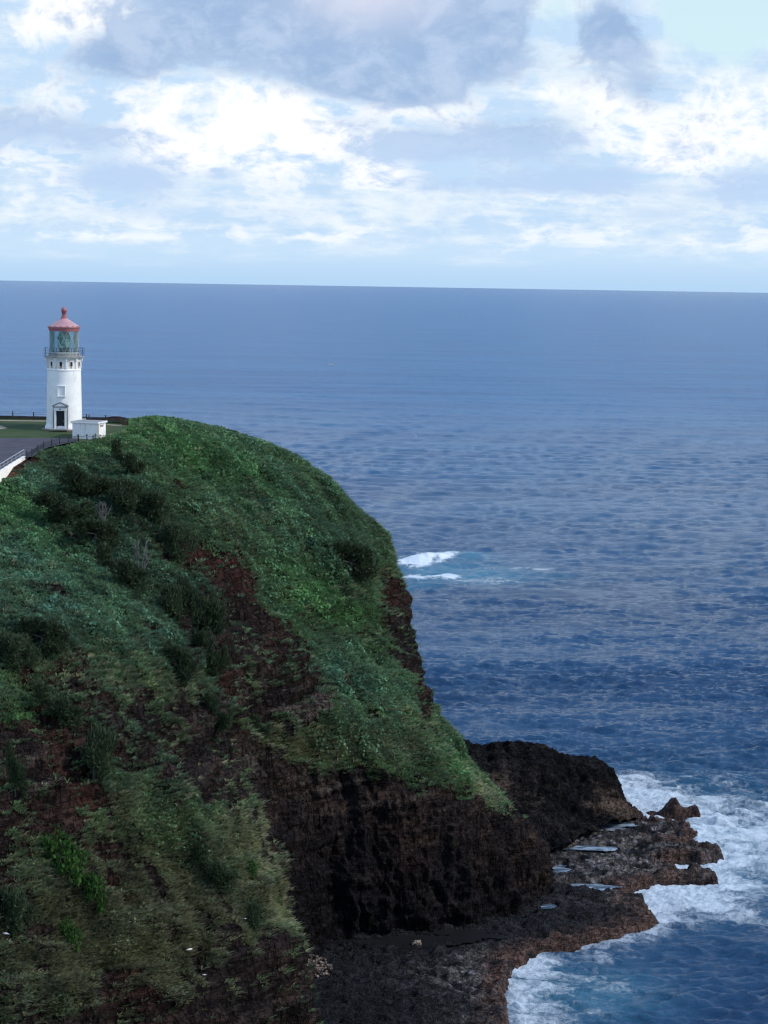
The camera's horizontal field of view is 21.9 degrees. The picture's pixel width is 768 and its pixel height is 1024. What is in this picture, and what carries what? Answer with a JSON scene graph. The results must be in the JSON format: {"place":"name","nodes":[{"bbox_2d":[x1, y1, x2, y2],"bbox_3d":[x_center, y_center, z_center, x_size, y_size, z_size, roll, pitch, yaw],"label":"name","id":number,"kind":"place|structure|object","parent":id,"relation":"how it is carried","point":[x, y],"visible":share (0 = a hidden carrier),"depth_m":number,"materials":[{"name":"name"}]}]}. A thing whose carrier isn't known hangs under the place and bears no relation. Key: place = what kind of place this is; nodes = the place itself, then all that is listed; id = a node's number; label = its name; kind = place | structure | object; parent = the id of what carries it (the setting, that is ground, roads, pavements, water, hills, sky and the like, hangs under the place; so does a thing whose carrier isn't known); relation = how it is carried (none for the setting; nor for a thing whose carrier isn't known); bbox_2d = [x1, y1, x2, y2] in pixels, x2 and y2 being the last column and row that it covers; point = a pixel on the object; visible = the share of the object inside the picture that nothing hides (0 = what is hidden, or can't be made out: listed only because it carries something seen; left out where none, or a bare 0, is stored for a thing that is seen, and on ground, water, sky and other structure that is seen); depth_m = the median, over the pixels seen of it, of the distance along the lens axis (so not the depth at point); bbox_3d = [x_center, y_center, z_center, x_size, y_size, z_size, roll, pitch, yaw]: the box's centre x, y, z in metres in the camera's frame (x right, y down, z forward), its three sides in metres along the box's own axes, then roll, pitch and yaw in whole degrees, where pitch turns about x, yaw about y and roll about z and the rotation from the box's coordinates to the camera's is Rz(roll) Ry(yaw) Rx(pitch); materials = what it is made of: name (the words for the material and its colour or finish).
{"place":"outdoors","nodes":[
{"label":"outdoors","id":0,"kind":"place"},
{"bbox_2d":[0,420,38,420],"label":"footpath","id":1,"kind":"structure","parent":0,"point":[19,420],"depth_m":270.95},
{"bbox_2d":[0,438,76,469],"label":"pavement","id":2,"kind":"structure","parent":0,"point":[10,447],"depth_m":248.69,"materials":[{"name":"concrete"}]},
{"bbox_2d":[0,419,127,441],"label":"lawn","id":3,"kind":"structure","parent":0,"point":[22,429],"depth_m":261.97,"materials":[{"name":"green plant"}]},
{"bbox_2d":[41,307,83,430],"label":"lighthouse","id":4,"kind":"object","parent":3,"relation":"on","point":[64,396],"visible":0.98,"depth_m":262.08,"materials":[{"name":"white paint"}]},
{"bbox_2d":[56,411,64,426],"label":"door","id":5,"kind":"structure","parent":4,"relation":"in","point":[60,415],"depth_m":261.99,"materials":[{"name":"black wood"}]},
{"bbox_2d":[57,385,65,396],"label":"window frame","id":6,"kind":"structure","parent":4,"relation":"in","point":[60,389],"depth_m":261.67,"materials":[{"name":"white paint"}]},
{"bbox_2d":[3,411,164,429],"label":"wire fence","id":7,"kind":"object","parent":3,"relation":"on","point":[12,413],"visible":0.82,"depth_m":270.73,"materials":[{"name":"metal"}]},
{"bbox_2d":[71,420,107,438],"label":"utility building","id":8,"kind":"structure","parent":3,"relation":"on","point":[90,428],"depth_m":255.22,"materials":[{"name":"white paint"}]},
{"bbox_2d":[122,418,127,425],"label":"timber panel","id":9,"kind":"object","parent":3,"relation":"on","point":[124,422],"visible":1,"depth_m":267.33,"materials":[{"name":"brown wood"}]},
{"bbox_2d":[0,416,554,1023],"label":"headland","id":10,"kind":"structure","parent":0,"point":[388,854],"depth_m":211.92,"materials":[{"name":"soil"}]},
{"bbox_2d":[0,456,25,482],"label":"retaining wall","id":11,"kind":"structure","parent":10,"relation":"on","point":[5,471],"depth_m":232.65,"materials":[{"name":"beige paint"}]},
{"bbox_2d":[0,449,23,466],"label":"handrail","id":12,"kind":"object","parent":11,"relation":"on","point":[11,458],"visible":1,"depth_m":234.41,"materials":[{"name":"white metal"}]},
{"bbox_2d":[5,739,28,799],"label":"ironwood bush","id":13,"kind":"object","parent":10,"relation":"on","point":[16,773],"visible":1,"depth_m":169.54,"materials":[{"name":"green plant"}]},
{"bbox_2d":[0,884,37,937],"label":"ironwood bush","id":14,"kind":"object","parent":10,"relation":"on","point":[12,905],"visible":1,"depth_m":161.46,"materials":[{"name":"green plant"}]},
{"bbox_2d":[0,629,42,671],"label":"ironwood bush","id":15,"kind":"object","parent":10,"relation":"on","point":[13,645],"visible":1,"depth_m":183.67,"materials":[{"name":"green plant"}]},
{"bbox_2d":[14,615,69,655],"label":"ironwood bush","id":16,"kind":"object","parent":10,"relation":"on","point":[49,629],"visible":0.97,"depth_m":186.47,"materials":[{"name":"green plant"}]},
{"bbox_2d":[26,434,77,461],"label":"picket fence","id":17,"kind":"object","parent":10,"relation":"on","point":[37,448],"visible":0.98,"depth_m":247.04,"materials":[{"name":"metal"}]},
{"bbox_2d":[32,679,85,729],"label":"ironwood bush","id":18,"kind":"object","parent":10,"relation":"on","point":[66,711],"visible":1,"depth_m":180.36,"materials":[{"name":"green plant"}]},
{"bbox_2d":[0,417,121,423],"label":"hedge","id":19,"kind":"object","parent":10,"relation":"on","point":[115,422],"visible":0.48,"depth_m":272.72,"materials":[{"name":"green plant"}]},
{"bbox_2d":[38,825,89,885],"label":"leafy shrub","id":20,"kind":"object","parent":10,"relation":"on","point":[71,858],"visible":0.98,"depth_m":168.07,"materials":[{"name":"green plant"}]},
{"bbox_2d":[31,488,99,521],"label":"ironwood bush","id":21,"kind":"object","parent":10,"relation":"on","point":[48,498],"visible":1,"depth_m":220.28,"materials":[{"name":"green plant"}]},
{"bbox_2d":[55,916,83,951],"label":"leafy shrub","id":22,"kind":"object","parent":10,"relation":"on","point":[72,929],"visible":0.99,"depth_m":165.45,"materials":[{"name":"green plant"}]},
{"bbox_2d":[56,462,113,494],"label":"ironwood bush","id":23,"kind":"object","parent":10,"relation":"on","point":[72,474],"visible":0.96,"depth_m":229.47,"materials":[{"name":"green plant"}]},
{"bbox_2d":[70,864,107,913],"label":"leafy shrub","id":24,"kind":"object","parent":10,"relation":"on","point":[91,886],"visible":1,"depth_m":168.60,"materials":[{"name":"green plant"}]},
{"bbox_2d":[78,433,107,441],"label":"rope fence","id":25,"kind":"object","parent":10,"relation":"on","point":[100,435],"visible":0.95,"depth_m":251.80,"materials":[{"name":"black metal"}]},
{"bbox_2d":[71,518,121,544],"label":"ironwood bush","id":26,"kind":"object","parent":10,"relation":"on","point":[107,532],"visible":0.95,"depth_m":217.61,"materials":[{"name":"green plant"}]},
{"bbox_2d":[80,724,118,779],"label":"ironwood bush","id":27,"kind":"object","parent":10,"relation":"on","point":[97,747],"visible":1,"depth_m":177.71,"materials":[{"name":"green plant"}]},
{"bbox_2d":[96,500,111,522],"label":"dead shrub","id":28,"kind":"object","parent":10,"relation":"on","point":[102,513],"visible":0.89,"depth_m":225.23,"materials":[{"name":"grey wood"}]},
{"bbox_2d":[93,541,150,592],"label":"ironwood bush","id":29,"kind":"object","parent":10,"relation":"on","point":[128,573],"visible":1,"depth_m":206.34,"materials":[{"name":"green plant"}]},
{"bbox_2d":[107,476,141,511],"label":"ironwood bush","id":30,"kind":"object","parent":10,"relation":"on","point":[123,491],"visible":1,"depth_m":227.49,"materials":[{"name":"green plant"}]},
{"bbox_2d":[110,437,146,475],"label":"ironwood bush","id":31,"kind":"object","parent":10,"relation":"on","point":[132,464],"visible":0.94,"depth_m":240.86,"materials":[{"name":"green plant"}]},
{"bbox_2d":[130,535,153,567],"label":"dead shrub","id":32,"kind":"object","parent":10,"relation":"on","point":[146,559],"visible":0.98,"depth_m":213.30,"materials":[{"name":"grey wood"}]},
{"bbox_2d":[134,489,172,526],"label":"ironwood bush","id":33,"kind":"object","parent":10,"relation":"on","point":[152,502],"visible":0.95,"depth_m":230.31,"materials":[{"name":"green plant"}]},
{"bbox_2d":[160,582,185,620],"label":"ironwood bush","id":34,"kind":"object","parent":10,"relation":"on","point":[172,596],"visible":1,"depth_m":208.46,"materials":[{"name":"green plant"}]},
{"bbox_2d":[154,518,199,561],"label":"ironwood bush","id":35,"kind":"object","parent":10,"relation":"on","point":[175,531],"visible":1,"depth_m":223.56,"materials":[{"name":"green plant"}]},
{"bbox_2d":[162,643,197,683],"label":"ironwood bush","id":36,"kind":"object","parent":10,"relation":"on","point":[183,658],"visible":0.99,"depth_m":197.28,"materials":[{"name":"green plant"}]},
{"bbox_2d":[174,575,226,636],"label":"ironwood bush","id":37,"kind":"object","parent":10,"relation":"on","point":[215,609],"visible":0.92,"depth_m":211.13,"materials":[{"name":"green plant"}]},
{"bbox_2d":[194,626,232,675],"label":"ironwood bush","id":38,"kind":"object","parent":10,"relation":"on","point":[218,661],"visible":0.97,"depth_m":208.69,"materials":[{"name":"green plant"}]},
{"bbox_2d":[193,842,236,895],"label":"ironwood bush","id":39,"kind":"object","parent":10,"relation":"on","point":[225,879],"visible":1,"depth_m":179.67,"materials":[{"name":"green plant"}]},
{"bbox_2d":[204,692,233,732],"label":"ironwood bush","id":40,"kind":"object","parent":10,"relation":"on","point":[211,702],"visible":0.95,"depth_m":199.25,"materials":[{"name":"green plant"}]},
{"bbox_2d":[242,854,257,880],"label":"leafy shrub","id":41,"kind":"object","parent":10,"relation":"on","point":[252,865],"visible":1,"depth_m":185.82,"materials":[{"name":"green plant"}]},
{"bbox_2d":[246,900,261,932],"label":"ironwood bush","id":42,"kind":"object","parent":10,"relation":"on","point":[253,914],"visible":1,"depth_m":179.87,"materials":[{"name":"green plant"}]},
{"bbox_2d":[250,713,271,739],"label":"ironwood bush","id":43,"kind":"object","parent":10,"relation":"on","point":[257,724],"visible":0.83,"depth_m":210.75,"materials":[{"name":"green plant"}]},
{"bbox_2d":[0,415,528,1023],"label":"grass tufts","id":44,"kind":"object","parent":10,"relation":"on","point":[268,901],"visible":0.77,"depth_m":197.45,"materials":[{"name":"green plant"}]},
{"bbox_2d":[333,540,379,580],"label":"ironwood bush","id":45,"kind":"object","parent":10,"relation":"on","point":[364,565],"visible":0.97,"depth_m":251.79,"materials":[{"name":"green plant"}]},
{"bbox_2d":[0,280,767,1023],"bbox_3d":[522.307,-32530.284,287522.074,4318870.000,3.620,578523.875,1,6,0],"label":"sea","id":46,"kind":"structure","parent":0,"point":[562,496],"depth_m":714.02,"materials":[{"name":"liquid"}]},
{"bbox_2d":[646,811,657,815],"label":"sea rock","id":47,"kind":"object","parent":46,"relation":"in","point":[654,813],"visible":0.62,"depth_m":274.57,"materials":[{"name":"brown stone"}]},
{"bbox_2d":[657,797,700,820],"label":"sea rock","id":48,"kind":"object","parent":46,"relation":"in","point":[673,808],"visible":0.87,"depth_m":273.26,"materials":[{"name":"brown stone"}]},
{"bbox_2d":[0,0,767,292],"label":"sky","id":49,"kind":"structure","parent":0,"point":[503,144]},
{"bbox_2d":[308,806,723,1023],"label":"rock shelf","id":50,"kind":"object","parent":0,"point":[405,983],"visible":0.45,"depth_m":217.09,"materials":[{"name":"brown stone"}]},
{"bbox_2d":[307,954,332,978],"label":"cobbles","id":51,"kind":"object","parent":50,"relation":"on","point":[321,964],"visible":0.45,"depth_m":206.78,"materials":[{"name":"grey stone"}]},
{"bbox_2d":[412,940,421,945],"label":"pale boulder","id":52,"kind":"object","parent":50,"relation":"on","point":[418,942],"visible":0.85,"depth_m":214.17,"materials":[{"name":"beige stone"}]},
{"bbox_2d":[333,929,513,948],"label":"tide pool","id":53,"kind":"structure","parent":50,"relation":"on","point":[459,937],"depth_m":216.50,"materials":[{"name":"black liquid"}]},
{"bbox_2d":[541,904,556,908],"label":"tide pool","id":54,"kind":"structure","parent":50,"relation":"on","point":[546,906],"depth_m":228.02,"materials":[{"name":"liquid"}]},
{"bbox_2d":[552,865,571,872],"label":"tide pool","id":55,"kind":"structure","parent":50,"relation":"on","point":[559,868],"depth_m":244.29,"materials":[{"name":"liquid"}]},
{"bbox_2d":[565,845,616,850],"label":"tide pool","id":56,"kind":"structure","parent":50,"relation":"on","point":[590,847],"depth_m":252.03,"materials":[{"name":"liquid"}]},
{"bbox_2d":[571,883,622,890],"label":"tide pool","id":57,"kind":"structure","parent":50,"relation":"on","point":[601,887],"depth_m":237.85,"materials":[{"name":"liquid"}]},
{"bbox_2d":[594,821,638,830],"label":"tide pool","id":58,"kind":"structure","parent":50,"relation":"on","point":[611,825],"depth_m":263.86,"materials":[{"name":"liquid"}]},
{"bbox_2d":[687,863,701,870],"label":"shore boulder","id":59,"kind":"object","parent":50,"relation":"on","point":[697,865],"visible":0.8,"depth_m":245.66,"materials":[{"name":"brown stone"}]},
{"bbox_2d":[463,739,640,849],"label":"rock promontory","id":60,"kind":"structure","parent":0,"point":[558,798],"depth_m":263.94,"materials":[{"name":"dark volcanic rock"}]}
]}

